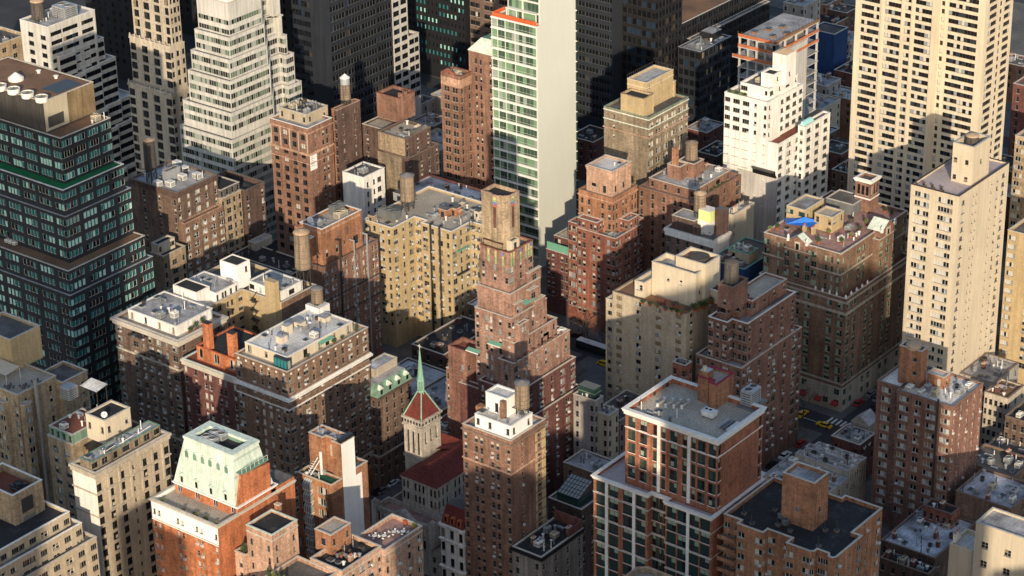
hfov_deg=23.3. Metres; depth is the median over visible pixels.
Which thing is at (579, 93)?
window
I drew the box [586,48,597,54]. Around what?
window
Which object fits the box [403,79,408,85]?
window
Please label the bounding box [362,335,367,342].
window
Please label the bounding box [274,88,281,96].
window
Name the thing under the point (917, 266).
window
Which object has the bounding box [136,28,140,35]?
window
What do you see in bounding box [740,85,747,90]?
window
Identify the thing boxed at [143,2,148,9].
window
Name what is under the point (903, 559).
cooling unit
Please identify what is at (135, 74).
window
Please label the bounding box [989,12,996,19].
window
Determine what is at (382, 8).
window
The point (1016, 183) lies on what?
window
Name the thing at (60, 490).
window
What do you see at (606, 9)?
window
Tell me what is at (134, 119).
window
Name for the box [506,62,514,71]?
window
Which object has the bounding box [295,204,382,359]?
apartment building
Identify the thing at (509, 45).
window
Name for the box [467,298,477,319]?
building
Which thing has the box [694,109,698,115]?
window
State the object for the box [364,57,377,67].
window
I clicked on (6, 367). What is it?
awning canopy
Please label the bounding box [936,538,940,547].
chimney
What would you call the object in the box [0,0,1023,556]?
ground
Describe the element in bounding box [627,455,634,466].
window
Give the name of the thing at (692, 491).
window
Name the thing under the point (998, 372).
cooling unit
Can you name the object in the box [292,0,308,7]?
window
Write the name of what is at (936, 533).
chimney
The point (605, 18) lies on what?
window
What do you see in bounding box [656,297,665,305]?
garden shed
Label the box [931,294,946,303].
window
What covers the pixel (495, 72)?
window
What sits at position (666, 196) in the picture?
apartment building
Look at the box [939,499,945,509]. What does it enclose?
chimney
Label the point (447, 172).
window
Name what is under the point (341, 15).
window
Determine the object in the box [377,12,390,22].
window
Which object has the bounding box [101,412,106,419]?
satellite dish
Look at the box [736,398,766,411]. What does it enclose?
roof platform
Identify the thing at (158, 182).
cooling unit
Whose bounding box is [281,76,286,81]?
window
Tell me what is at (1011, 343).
apartment building
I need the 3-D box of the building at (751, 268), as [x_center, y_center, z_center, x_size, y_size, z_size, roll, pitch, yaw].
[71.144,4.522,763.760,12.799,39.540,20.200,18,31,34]
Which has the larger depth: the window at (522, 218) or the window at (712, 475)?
the window at (522, 218)
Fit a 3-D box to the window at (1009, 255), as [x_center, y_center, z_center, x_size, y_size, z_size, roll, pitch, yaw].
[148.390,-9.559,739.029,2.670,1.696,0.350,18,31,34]
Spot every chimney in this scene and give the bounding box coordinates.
[274,501,281,512]
[347,552,353,562]
[414,365,417,374]
[436,342,440,349]
[444,183,449,189]
[457,316,461,324]
[530,534,536,543]
[617,398,622,406]
[733,205,737,212]
[802,223,806,231]
[811,225,815,234]
[831,473,836,482]
[885,548,891,558]
[892,530,897,539]
[910,557,916,566]
[933,528,939,539]
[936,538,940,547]
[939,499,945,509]
[953,531,956,542]
[956,529,959,540]
[981,361,985,368]
[985,491,990,499]
[995,383,1000,393]
[1006,448,1011,454]
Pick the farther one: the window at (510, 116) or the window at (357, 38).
the window at (357, 38)
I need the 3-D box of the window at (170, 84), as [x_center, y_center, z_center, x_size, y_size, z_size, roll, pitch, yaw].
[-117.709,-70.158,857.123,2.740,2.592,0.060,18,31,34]
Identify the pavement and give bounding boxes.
[125,179,130,186]
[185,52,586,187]
[298,479,593,575]
[382,336,582,362]
[533,266,605,341]
[576,356,821,471]
[767,0,855,8]
[799,386,876,419]
[839,137,848,142]
[864,474,892,565]
[979,350,1023,446]
[996,325,1000,335]
[999,241,1006,300]
[1002,147,1007,154]
[1003,102,1011,137]
[1010,2,1023,55]
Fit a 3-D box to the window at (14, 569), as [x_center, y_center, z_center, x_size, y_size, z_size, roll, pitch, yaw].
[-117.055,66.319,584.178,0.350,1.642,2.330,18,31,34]
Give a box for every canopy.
[0,359,20,384]
[784,217,816,230]
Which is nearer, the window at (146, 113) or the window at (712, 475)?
the window at (712, 475)
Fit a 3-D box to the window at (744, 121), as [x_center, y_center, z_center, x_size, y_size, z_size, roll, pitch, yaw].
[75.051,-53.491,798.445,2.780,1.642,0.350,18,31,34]
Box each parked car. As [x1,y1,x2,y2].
[371,487,379,495]
[378,486,390,495]
[387,479,399,486]
[571,332,585,337]
[596,359,605,366]
[765,460,778,469]
[778,450,791,459]
[794,439,807,447]
[852,398,864,406]
[865,389,876,397]
[868,402,875,410]
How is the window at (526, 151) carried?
in the residential tower at (534, 79)
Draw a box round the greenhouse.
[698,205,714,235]
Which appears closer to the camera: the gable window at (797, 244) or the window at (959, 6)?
the gable window at (797, 244)
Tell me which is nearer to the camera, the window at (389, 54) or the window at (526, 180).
the window at (526, 180)
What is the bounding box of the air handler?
[701,406,717,419]
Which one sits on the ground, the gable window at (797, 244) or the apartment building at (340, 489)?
the apartment building at (340, 489)
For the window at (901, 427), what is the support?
in the apartment building at (926, 446)
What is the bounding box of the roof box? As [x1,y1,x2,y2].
[358,544,364,550]
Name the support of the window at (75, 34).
in the office tower at (74, 46)
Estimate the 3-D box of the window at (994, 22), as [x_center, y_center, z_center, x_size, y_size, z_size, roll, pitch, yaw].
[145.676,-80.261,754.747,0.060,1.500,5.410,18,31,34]
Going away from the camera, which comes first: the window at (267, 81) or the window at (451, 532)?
the window at (451, 532)
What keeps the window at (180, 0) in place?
in the office tower at (189, 16)
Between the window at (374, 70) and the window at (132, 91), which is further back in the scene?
the window at (374, 70)
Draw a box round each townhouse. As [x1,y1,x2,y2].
[438,492,466,575]
[511,509,584,575]
[547,473,593,575]
[563,449,612,489]
[573,380,602,453]
[598,403,618,458]
[764,465,837,495]
[777,456,849,496]
[795,449,852,495]
[803,448,857,497]
[805,443,862,498]
[815,441,866,500]
[831,424,873,477]
[851,408,874,432]
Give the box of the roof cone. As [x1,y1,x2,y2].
[8,72,23,82]
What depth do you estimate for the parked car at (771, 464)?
710.68 m
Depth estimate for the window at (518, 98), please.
811.74 m
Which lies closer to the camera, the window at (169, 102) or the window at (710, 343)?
the window at (710, 343)
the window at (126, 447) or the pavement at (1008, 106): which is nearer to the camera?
the window at (126, 447)
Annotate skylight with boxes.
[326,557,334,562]
[479,408,486,413]
[654,408,663,413]
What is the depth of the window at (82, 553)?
598.83 m
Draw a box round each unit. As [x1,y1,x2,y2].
[10,480,27,491]
[52,1,77,19]
[59,382,77,401]
[59,421,68,429]
[83,453,91,458]
[91,113,100,121]
[153,179,162,186]
[156,310,165,319]
[165,179,174,187]
[170,309,178,318]
[172,159,181,165]
[177,172,186,180]
[180,164,188,172]
[192,171,201,179]
[199,433,219,443]
[208,428,227,441]
[259,255,265,261]
[288,102,296,109]
[303,107,310,113]
[309,330,318,338]
[314,218,322,226]
[328,200,344,214]
[333,208,347,219]
[359,166,367,173]
[378,205,400,220]
[405,366,411,371]
[428,112,433,118]
[430,341,437,347]
[432,212,439,218]
[432,397,440,404]
[440,421,447,430]
[454,69,461,74]
[459,201,465,207]
[533,538,544,548]
[543,524,551,534]
[549,530,559,538]
[557,327,565,334]
[586,128,592,133]
[593,460,603,469]
[695,42,700,48]
[702,117,709,123]
[715,166,721,172]
[739,260,744,266]
[740,383,760,406]
[743,244,751,252]
[751,29,758,33]
[755,77,760,82]
[778,511,782,519]
[781,518,789,525]
[788,456,797,464]
[836,144,842,150]
[839,91,845,96]
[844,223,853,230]
[846,424,854,432]
[854,435,861,442]
[899,555,908,563]
[905,383,914,391]
[916,517,923,525]
[917,387,925,395]
[924,382,931,391]
[930,387,940,397]
[942,522,950,529]
[955,387,963,396]
[965,381,972,388]
[986,457,994,465]
[988,481,996,491]
[994,369,1001,376]
[996,437,1004,444]
[1003,455,1013,464]
[1008,494,1016,503]
[1009,487,1019,494]
[1014,460,1022,468]
[1016,410,1023,417]
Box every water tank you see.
[29,0,46,21]
[142,137,158,183]
[292,228,312,289]
[309,285,325,306]
[338,74,352,106]
[398,172,416,211]
[512,379,531,416]
[683,140,699,162]
[692,190,706,217]
[722,258,740,286]
[965,132,979,145]
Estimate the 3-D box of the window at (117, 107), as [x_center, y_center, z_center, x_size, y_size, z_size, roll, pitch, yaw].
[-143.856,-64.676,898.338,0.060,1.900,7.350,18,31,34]
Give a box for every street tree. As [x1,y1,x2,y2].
[571,314,598,337]
[591,325,605,343]
[789,425,808,451]
[799,383,818,417]
[878,503,903,530]
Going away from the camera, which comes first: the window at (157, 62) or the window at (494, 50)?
the window at (494, 50)
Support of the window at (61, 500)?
in the apartment building at (71, 443)
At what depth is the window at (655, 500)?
591.42 m
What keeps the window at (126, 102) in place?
in the office tower at (74, 46)
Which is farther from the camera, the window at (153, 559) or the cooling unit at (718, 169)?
the cooling unit at (718, 169)
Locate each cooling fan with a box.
[0,82,6,91]
[7,86,19,94]
[20,90,33,98]
[34,94,47,102]
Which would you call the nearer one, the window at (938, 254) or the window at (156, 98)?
the window at (938, 254)
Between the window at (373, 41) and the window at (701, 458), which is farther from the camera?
the window at (373, 41)
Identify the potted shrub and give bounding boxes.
[240,541,247,553]
[265,567,270,575]
[671,300,678,308]
[684,306,691,312]
[695,303,700,311]
[701,301,707,308]
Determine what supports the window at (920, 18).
in the residential tower at (929, 81)
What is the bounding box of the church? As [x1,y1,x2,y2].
[371,344,463,575]
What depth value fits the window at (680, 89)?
932.37 m
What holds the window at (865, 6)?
in the residential tower at (929, 81)
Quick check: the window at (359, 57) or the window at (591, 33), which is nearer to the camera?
the window at (359, 57)
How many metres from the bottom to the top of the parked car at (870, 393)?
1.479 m
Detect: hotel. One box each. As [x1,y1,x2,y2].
[180,302,373,536]
[759,171,907,411]
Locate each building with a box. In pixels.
[0,26,23,60]
[0,311,90,503]
[0,462,99,575]
[47,408,102,519]
[68,400,172,575]
[110,254,315,478]
[129,160,226,277]
[149,421,296,575]
[150,235,187,293]
[217,169,268,247]
[217,175,244,255]
[232,233,306,280]
[234,509,299,575]
[265,513,423,575]
[269,97,335,256]
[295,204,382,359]
[297,424,369,559]
[331,98,362,201]
[342,161,385,231]
[362,85,439,205]
[363,186,481,347]
[368,352,413,488]
[391,0,421,120]
[397,357,445,392]
[399,174,481,200]
[411,112,441,129]
[412,315,474,369]
[412,374,447,415]
[421,94,434,114]
[431,89,441,114]
[431,128,442,141]
[431,139,443,177]
[440,33,493,188]
[440,413,447,434]
[460,384,546,575]
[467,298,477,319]
[470,0,507,45]
[546,227,568,316]
[568,154,643,332]
[577,125,603,180]
[590,365,766,575]
[603,61,688,213]
[604,389,640,454]
[605,246,720,401]
[624,566,671,575]
[638,147,741,271]
[664,205,731,254]
[677,26,730,125]
[688,117,723,149]
[695,272,801,468]
[698,140,722,166]
[716,461,882,575]
[719,237,763,281]
[723,47,830,232]
[728,199,754,245]
[732,13,819,118]
[737,166,778,241]
[783,0,820,27]
[804,92,840,127]
[807,73,840,94]
[808,21,847,75]
[820,0,843,15]
[820,14,847,26]
[827,3,855,30]
[827,139,848,191]
[829,85,851,138]
[829,126,839,140]
[831,159,847,190]
[834,59,852,87]
[847,31,853,59]
[871,340,982,528]
[879,551,936,575]
[880,505,975,575]
[923,497,960,528]
[947,507,1023,575]
[955,468,1023,521]
[960,353,1018,428]
[976,443,1023,480]
[981,378,1023,445]
[987,432,1023,454]
[998,218,1023,383]
[1001,154,1013,183]
[1004,183,1011,234]
[1004,400,1023,445]
[1006,53,1023,102]
[1008,76,1023,155]
[1008,129,1023,228]
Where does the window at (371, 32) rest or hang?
in the office tower at (335, 41)
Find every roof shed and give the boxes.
[367,212,376,221]
[393,189,415,203]
[438,205,451,217]
[451,205,459,216]
[474,209,481,219]
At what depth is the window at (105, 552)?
614.83 m
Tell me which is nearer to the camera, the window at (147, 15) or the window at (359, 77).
the window at (147, 15)
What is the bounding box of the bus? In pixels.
[576,336,605,355]
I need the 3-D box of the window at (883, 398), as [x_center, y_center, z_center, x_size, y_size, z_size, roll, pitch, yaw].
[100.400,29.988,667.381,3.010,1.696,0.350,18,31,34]
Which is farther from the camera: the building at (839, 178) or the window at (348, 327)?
the building at (839, 178)
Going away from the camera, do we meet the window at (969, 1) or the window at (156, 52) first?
the window at (969, 1)
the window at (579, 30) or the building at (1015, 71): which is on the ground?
the building at (1015, 71)
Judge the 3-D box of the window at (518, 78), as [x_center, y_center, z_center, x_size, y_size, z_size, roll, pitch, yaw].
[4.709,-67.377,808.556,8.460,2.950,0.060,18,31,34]
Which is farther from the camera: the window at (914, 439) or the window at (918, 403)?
the window at (914, 439)
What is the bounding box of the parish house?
[431,544,441,575]
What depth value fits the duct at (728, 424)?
580.75 m
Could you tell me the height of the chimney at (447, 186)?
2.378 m
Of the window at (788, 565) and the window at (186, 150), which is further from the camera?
the window at (186, 150)
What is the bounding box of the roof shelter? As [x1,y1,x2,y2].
[80,378,107,403]
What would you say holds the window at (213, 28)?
in the office tower at (244, 84)
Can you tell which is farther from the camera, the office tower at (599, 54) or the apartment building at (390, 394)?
the office tower at (599, 54)
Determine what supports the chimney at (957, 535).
on the apartment building at (992, 544)
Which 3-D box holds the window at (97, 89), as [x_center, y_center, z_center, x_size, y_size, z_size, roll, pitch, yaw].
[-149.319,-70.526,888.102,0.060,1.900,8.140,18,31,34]
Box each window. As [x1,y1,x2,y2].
[0,145,154,408]
[0,402,16,467]
[0,553,7,562]
[3,462,38,477]
[10,566,17,574]
[12,547,18,555]
[19,543,25,551]
[20,403,39,477]
[23,559,29,567]
[26,406,32,414]
[27,416,33,424]
[28,426,34,433]
[29,436,35,443]
[29,536,36,545]
[30,555,36,563]
[31,446,36,453]
[32,456,37,463]
[41,530,48,539]
[41,549,48,557]
[50,29,61,36]
[51,38,61,45]
[52,47,62,53]
[52,523,58,532]
[53,542,60,551]
[54,445,58,452]
[54,456,59,463]
[54,564,60,572]
[56,466,61,474]
[56,477,61,484]
[58,487,63,495]
[59,498,64,505]
[59,554,99,575]
[60,55,75,65]
[61,64,76,72]
[62,23,77,31]
[63,32,78,40]
[64,41,78,49]
[64,450,69,457]
[64,518,69,526]
[64,535,71,543]
[66,557,73,566]
[67,471,72,479]
[68,481,73,489]
[69,492,74,500]
[70,502,75,510]
[76,529,82,537]
[79,549,85,558]
[81,17,92,24]
[82,26,93,33]
[82,390,88,397]
[83,35,94,42]
[83,400,89,407]
[86,0,131,64]
[86,68,100,77]
[91,76,101,84]
[91,543,96,551]
[92,462,98,469]
[94,85,102,92]
[95,94,102,101]
[96,102,103,109]
[97,483,101,492]
[98,41,103,47]
[98,494,102,503]
[99,50,104,56]
[99,505,103,514]
[100,516,105,525]
[101,60,115,70]
[101,526,106,536]
[102,69,116,78]
[102,456,108,465]
[102,537,107,546]
[103,78,116,87]
[103,86,117,96]
[103,548,108,557]
[104,95,118,104]
[104,559,109,568]
[109,104,121,113]
[110,107,135,176]
[111,510,116,518]
[112,520,117,529]
[113,531,119,540]
[115,542,120,551]
[116,552,120,561]
[117,563,122,572]
[120,363,183,464]
[122,99,129,106]
[122,444,129,452]
[123,503,128,512]
[124,514,129,523]
[125,525,130,534]
[126,535,130,544]
[127,546,132,555]
[128,557,132,565]
[129,567,134,575]
[130,88,134,95]
[130,97,135,104]
[131,42,135,49]
[131,52,136,59]
[131,106,136,113]
[132,61,137,68]
[132,116,179,173]
[133,71,138,78]
[135,19,139,25]
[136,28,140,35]
[142,45,147,53]
[142,91,147,98]
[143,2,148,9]
[143,55,148,62]
[143,64,148,71]
[143,101,147,108]
[143,110,148,117]
[143,458,147,466]
[144,12,149,19]
[144,74,149,81]
[144,433,149,442]
[144,469,148,477]
[145,21,150,28]
[145,480,149,488]
[145,491,149,499]
[146,31,151,38]
[146,501,151,510]
[147,512,151,521]
[148,522,152,531]
[149,533,154,542]
[150,543,154,552]
[151,554,156,563]
[152,564,156,573]
[153,452,158,460]
[154,5,159,12]
[154,49,159,56]
[154,58,159,65]
[154,95,159,102]
[154,463,159,471]
[155,15,159,21]
[155,68,160,75]
[155,104,160,111]
[155,473,159,482]
[156,24,160,31]
[156,34,161,41]
[156,77,161,84]
[156,114,160,121]
[156,484,161,493]
[157,349,161,356]
[164,446,169,455]
[165,52,170,59]
[165,456,170,465]
[166,62,171,69]
[166,98,171,105]
[166,467,170,476]
[167,71,172,78]
[167,108,172,115]
[167,478,172,487]
[168,81,172,88]
[168,117,173,124]
[173,355,177,362]
[174,375,179,382]
[180,0,293,47]
[181,129,230,148]
[182,138,231,157]
[183,147,232,166]
[183,154,276,238]
[184,104,230,121]
[185,113,230,130]
[186,374,373,512]
[189,74,229,89]
[190,83,229,98]
[190,92,230,108]
[192,54,228,68]
[192,63,229,77]
[194,231,199,238]
[195,33,228,46]
[196,42,228,55]
[198,13,228,25]
[199,22,228,34]
[211,223,216,230]
[214,354,218,364]
[229,8,260,24]
[230,18,261,34]
[230,28,263,46]
[230,37,264,55]
[230,49,266,68]
[230,360,234,370]
[231,58,266,77]
[231,69,269,89]
[231,78,269,98]
[232,87,270,108]
[232,99,272,121]
[232,108,273,130]
[233,127,270,148]
[233,136,270,157]
[234,145,271,166]
[237,360,241,367]
[238,370,242,377]
[240,400,244,407]
[265,18,272,25]
[266,27,273,34]
[268,38,276,46]
[268,47,277,54]
[271,58,278,65]
[271,67,279,75]
[272,76,279,83]
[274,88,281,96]
[275,97,282,104]
[278,38,283,43]
[280,58,285,63]
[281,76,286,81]
[281,377,286,384]
[281,387,287,394]
[283,88,288,94]
[286,56,293,63]
[287,65,293,72]
[287,74,294,81]
[289,85,300,94]
[289,376,294,383]
[289,386,294,394]
[290,93,301,100]
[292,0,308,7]
[293,8,309,17]
[293,18,310,27]
[294,28,310,37]
[294,38,311,47]
[295,47,311,56]
[296,57,312,66]
[296,67,312,76]
[297,77,313,85]
[302,87,313,95]
[304,367,308,375]
[318,486,326,496]
[318,497,327,507]
[318,509,328,519]
[330,2,343,12]
[330,12,344,22]
[331,21,344,32]
[331,32,345,42]
[332,41,345,51]
[332,51,345,61]
[333,61,346,71]
[333,71,346,81]
[334,84,339,90]
[334,93,340,100]
[345,0,359,5]
[346,5,359,15]
[346,15,360,25]
[347,25,360,35]
[347,35,360,45]
[347,325,350,334]
[348,44,361,55]
[348,54,361,64]
[349,64,362,74]
[350,73,362,83]
[350,83,362,93]
[352,92,363,99]
[353,234,358,243]
[359,564,365,574]
[361,0,374,9]
[361,106,376,160]
[362,9,375,19]
[362,18,375,29]
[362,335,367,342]
[363,28,376,38]
[363,38,376,48]
[363,48,376,57]
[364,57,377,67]
[364,67,377,77]
[365,76,378,86]
[365,86,378,96]
[365,315,381,351]
[366,97,376,105]
[368,559,372,568]
[377,2,390,12]
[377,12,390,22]
[378,22,390,32]
[378,31,391,42]
[379,41,391,51]
[379,51,392,61]
[379,60,392,70]
[380,70,392,80]
[380,79,393,89]
[381,256,479,325]
[393,1,398,7]
[393,10,398,16]
[394,28,399,34]
[394,37,399,44]
[395,55,400,61]
[395,64,400,71]
[396,548,400,556]
[401,16,406,22]
[401,25,406,31]
[402,43,407,49]
[402,52,407,58]
[403,70,408,76]
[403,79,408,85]
[407,429,409,451]
[409,0,464,68]
[412,431,414,453]
[417,433,419,454]
[441,527,444,536]
[442,555,445,564]
[446,172,493,188]
[446,344,575,483]
[449,530,453,540]
[450,558,454,567]
[458,534,462,543]
[467,550,511,575]
[492,18,496,25]
[492,28,496,36]
[492,38,496,46]
[493,49,497,56]
[493,59,497,67]
[493,69,497,77]
[493,79,497,87]
[493,89,497,97]
[494,100,498,107]
[494,110,498,117]
[494,119,498,127]
[494,129,498,137]
[494,139,498,147]
[494,403,497,412]
[495,159,499,166]
[495,169,499,176]
[498,19,504,27]
[498,29,504,38]
[498,40,504,48]
[498,50,504,58]
[499,60,504,68]
[499,71,504,78]
[499,81,505,89]
[499,91,505,99]
[499,101,505,109]
[500,111,505,119]
[500,121,505,129]
[500,131,506,139]
[500,141,506,149]
[500,151,506,159]
[500,161,506,169]
[501,171,506,178]
[505,21,513,30]
[506,31,514,40]
[506,42,514,50]
[506,52,514,61]
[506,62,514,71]
[506,72,514,81]
[506,83,514,91]
[507,93,515,102]
[507,103,515,112]
[507,113,515,122]
[507,123,515,132]
[507,133,515,142]
[508,143,515,151]
[508,153,516,162]
[508,163,516,171]
[508,173,516,181]
[508,182,516,189]
[509,0,521,8]
[509,9,521,18]
[514,365,520,373]
[515,23,535,35]
[515,34,535,45]
[516,44,535,56]
[516,55,535,66]
[516,65,535,76]
[516,75,535,87]
[516,85,535,97]
[516,95,536,107]
[517,106,536,117]
[517,116,536,127]
[517,126,536,137]
[517,136,536,147]
[517,146,536,157]
[517,156,536,167]
[517,165,536,177]
[518,176,537,187]
[518,185,537,197]
[519,195,537,207]
[520,205,537,217]
[520,215,537,226]
[520,225,537,236]
[520,234,537,255]
[524,1,538,12]
[524,13,538,23]
[568,241,642,317]
[577,0,584,6]
[577,10,584,15]
[577,19,584,24]
[577,28,584,33]
[577,37,584,42]
[577,46,584,51]
[577,55,584,60]
[577,64,584,69]
[577,73,584,78]
[577,82,584,87]
[577,91,584,96]
[586,3,597,9]
[586,12,597,18]
[586,21,597,27]
[586,30,597,36]
[586,39,597,45]
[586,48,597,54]
[586,57,597,64]
[586,66,597,73]
[586,75,597,82]
[586,84,597,91]
[595,480,604,493]
[595,505,604,518]
[595,518,604,530]
[596,493,604,506]
[596,530,604,543]
[596,534,708,575]
[599,0,611,3]
[599,6,611,12]
[599,15,611,21]
[599,24,611,31]
[599,33,611,40]
[599,42,611,49]
[599,51,611,58]
[599,60,611,67]
[599,70,611,76]
[599,79,611,85]
[599,88,611,94]
[608,384,617,395]
[608,485,617,498]
[608,510,617,523]
[608,523,617,535]
[609,498,617,511]
[622,0,768,93]
[622,490,631,503]
[622,503,631,516]
[622,515,631,528]
[622,528,631,541]
[627,442,634,453]
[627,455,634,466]
[627,467,634,479]
[628,416,634,428]
[628,429,634,441]
[635,495,645,508]
[635,520,644,533]
[635,533,644,546]
[636,284,642,291]
[636,508,645,521]
[639,421,646,432]
[639,446,646,458]
[639,459,646,470]
[640,433,646,445]
[640,471,646,483]
[651,497,658,509]
[651,510,658,522]
[651,522,658,534]
[651,534,657,546]
[652,425,656,436]
[652,438,656,448]
[652,450,656,461]
[652,463,656,474]
[652,476,655,486]
[658,499,662,511]
[658,537,662,548]
[659,512,662,523]
[659,524,662,536]
[660,454,664,464]
[660,479,664,490]
[661,428,665,439]
[661,441,664,451]
[661,466,664,477]
[665,544,675,557]
[666,506,675,520]
[666,519,675,532]
[666,531,675,545]
[669,431,677,443]
[669,444,676,455]
[669,456,676,468]
[669,469,676,481]
[669,482,676,494]
[676,523,685,536]
[676,535,685,549]
[676,548,685,561]
[677,510,685,523]
[678,58,682,64]
[678,68,682,74]
[678,77,682,83]
[678,86,682,92]
[681,474,685,484]
[681,487,685,497]
[682,435,686,446]
[682,448,686,459]
[682,461,686,472]
[683,88,687,94]
[684,50,688,56]
[684,60,688,66]
[684,69,688,75]
[689,61,693,67]
[689,70,693,76]
[689,80,693,86]
[689,89,693,95]
[689,99,693,105]
[689,514,698,528]
[689,528,698,541]
[689,539,697,553]
[689,553,697,566]
[690,477,694,488]
[690,490,694,500]
[691,438,695,449]
[691,451,695,462]
[691,464,694,475]
[694,100,698,106]
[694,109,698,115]
[695,53,699,59]
[695,62,699,68]
[695,72,699,78]
[696,358,701,365]
[696,492,703,504]
[697,441,704,452]
[697,453,704,465]
[697,466,704,478]
[697,479,704,491]
[699,532,709,545]
[699,543,708,557]
[699,557,708,570]
[700,518,709,532]
[707,340,712,346]
[707,483,714,495]
[707,496,714,508]
[708,444,715,456]
[708,457,715,469]
[708,470,715,482]
[724,153,826,224]
[724,522,729,528]
[732,107,739,113]
[732,116,738,121]
[733,98,739,104]
[736,542,743,549]
[736,553,743,560]
[736,564,743,571]
[737,531,744,539]
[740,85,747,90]
[742,118,748,124]
[753,570,760,575]
[755,538,761,545]
[755,548,761,556]
[767,548,774,555]
[767,559,774,566]
[767,569,773,575]
[768,537,774,544]
[784,259,788,266]
[785,561,792,569]
[786,208,792,214]
[786,550,792,558]
[787,244,905,406]
[794,253,799,260]
[794,262,798,269]
[794,271,798,278]
[795,241,799,249]
[801,556,808,564]
[802,567,808,575]
[804,256,809,262]
[804,274,808,281]
[816,568,821,575]
[853,12,1008,252]
[862,4,879,11]
[864,0,879,3]
[875,461,968,516]
[877,451,886,459]
[878,442,887,450]
[879,415,888,422]
[879,424,888,431]
[879,433,887,440]
[880,405,889,413]
[881,386,890,394]
[881,396,890,403]
[885,9,900,15]
[886,1,900,7]
[886,225,890,234]
[894,470,903,477]
[895,451,905,459]
[895,461,904,468]
[896,442,905,449]
[897,423,906,431]
[897,433,906,440]
[898,405,907,412]
[898,414,907,422]
[899,395,908,403]
[906,268,997,371]
[909,270,924,279]
[909,279,923,288]
[909,288,922,296]
[910,262,924,270]
[910,465,916,472]
[910,475,915,481]
[911,235,926,244]
[911,244,925,253]
[911,253,925,261]
[911,456,917,463]
[912,217,927,226]
[912,226,926,235]
[912,428,918,435]
[912,447,917,453]
[913,209,927,217]
[913,410,920,416]
[913,438,918,444]
[914,199,928,208]
[914,400,920,407]
[915,15,931,22]
[915,191,929,199]
[916,0,932,6]
[916,7,931,14]
[922,460,931,468]
[922,469,931,477]
[923,441,933,449]
[924,432,933,440]
[924,451,932,458]
[925,423,934,430]
[926,413,934,421]
[927,404,935,411]
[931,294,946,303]
[932,286,946,294]
[933,259,948,268]
[933,268,947,277]
[933,277,947,286]
[934,241,949,250]
[934,250,949,259]
[936,224,950,232]
[936,233,950,241]
[936,474,945,482]
[937,206,951,214]
[937,215,951,223]
[937,455,946,463]
[937,465,946,471]
[938,197,952,205]
[938,446,947,454]
[939,427,948,435]
[939,437,948,443]
[940,408,950,416]
[940,418,949,425]
[948,18,977,28]
[949,2,978,12]
[949,10,977,20]
[959,0,978,4]
[979,560,986,568]
[981,541,987,550]
[988,20,995,27]
[989,4,996,11]
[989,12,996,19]
[999,348,1006,354]
[1000,331,1008,337]
[1000,340,1007,346]
[1002,314,1009,320]
[1002,322,1008,328]
[1002,568,1009,575]
[1003,305,1010,311]
[1003,549,1010,558]
[1004,279,1012,285]
[1004,288,1011,294]
[1004,296,1010,302]
[1006,253,1014,259]
[1006,261,1013,267]
[1006,270,1012,276]
[1007,244,1015,250]
[1008,235,1015,241]
[1010,213,1018,219]
[1011,205,1019,211]
[1012,189,1020,195]
[1012,197,1019,203]
[1013,180,1021,186]
[1014,164,1022,170]
[1014,172,1021,178]
[1015,148,1023,154]
[1015,156,1022,162]
[1016,140,1023,146]
[1019,354,1023,360]
[1019,362,1023,369]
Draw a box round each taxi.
[798,409,808,417]
[815,421,832,428]
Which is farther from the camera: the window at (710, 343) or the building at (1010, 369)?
the building at (1010, 369)
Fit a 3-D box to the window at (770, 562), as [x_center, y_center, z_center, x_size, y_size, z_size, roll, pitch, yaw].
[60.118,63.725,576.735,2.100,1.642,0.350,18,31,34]
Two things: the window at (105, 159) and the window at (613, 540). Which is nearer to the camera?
the window at (613, 540)
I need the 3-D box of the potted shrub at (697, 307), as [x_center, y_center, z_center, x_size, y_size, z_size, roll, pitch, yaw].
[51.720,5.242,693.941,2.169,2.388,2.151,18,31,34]
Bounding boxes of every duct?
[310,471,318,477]
[656,396,666,406]
[664,397,674,407]
[672,397,682,408]
[680,398,690,408]
[717,418,729,427]
[722,420,734,429]
[726,421,738,430]
[908,525,917,531]
[916,565,923,570]
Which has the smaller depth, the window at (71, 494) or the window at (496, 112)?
the window at (71, 494)
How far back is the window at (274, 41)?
845.11 m
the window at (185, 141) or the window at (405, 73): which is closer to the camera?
the window at (185, 141)
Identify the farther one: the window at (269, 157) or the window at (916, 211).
the window at (269, 157)
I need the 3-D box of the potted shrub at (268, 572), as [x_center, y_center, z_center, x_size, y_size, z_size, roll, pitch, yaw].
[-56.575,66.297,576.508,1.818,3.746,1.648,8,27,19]
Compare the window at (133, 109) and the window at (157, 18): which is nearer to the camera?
the window at (157, 18)
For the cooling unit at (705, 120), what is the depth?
923.91 m
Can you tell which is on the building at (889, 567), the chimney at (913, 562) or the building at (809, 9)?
the chimney at (913, 562)
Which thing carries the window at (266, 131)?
in the office tower at (244, 84)
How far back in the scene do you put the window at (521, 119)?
814.82 m
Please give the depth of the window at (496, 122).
823.52 m
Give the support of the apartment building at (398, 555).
on the ground
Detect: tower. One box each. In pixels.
[0,56,155,408]
[19,5,135,181]
[85,0,133,80]
[127,0,189,174]
[179,0,294,62]
[180,0,301,241]
[291,0,394,160]
[407,0,470,77]
[446,183,577,498]
[490,0,577,267]
[577,0,621,128]
[621,0,769,93]
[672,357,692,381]
[847,0,1012,252]
[902,131,1009,374]
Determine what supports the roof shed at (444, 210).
on the apartment building at (429, 274)
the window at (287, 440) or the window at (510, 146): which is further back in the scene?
the window at (510, 146)
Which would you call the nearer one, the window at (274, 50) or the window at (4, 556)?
the window at (4, 556)

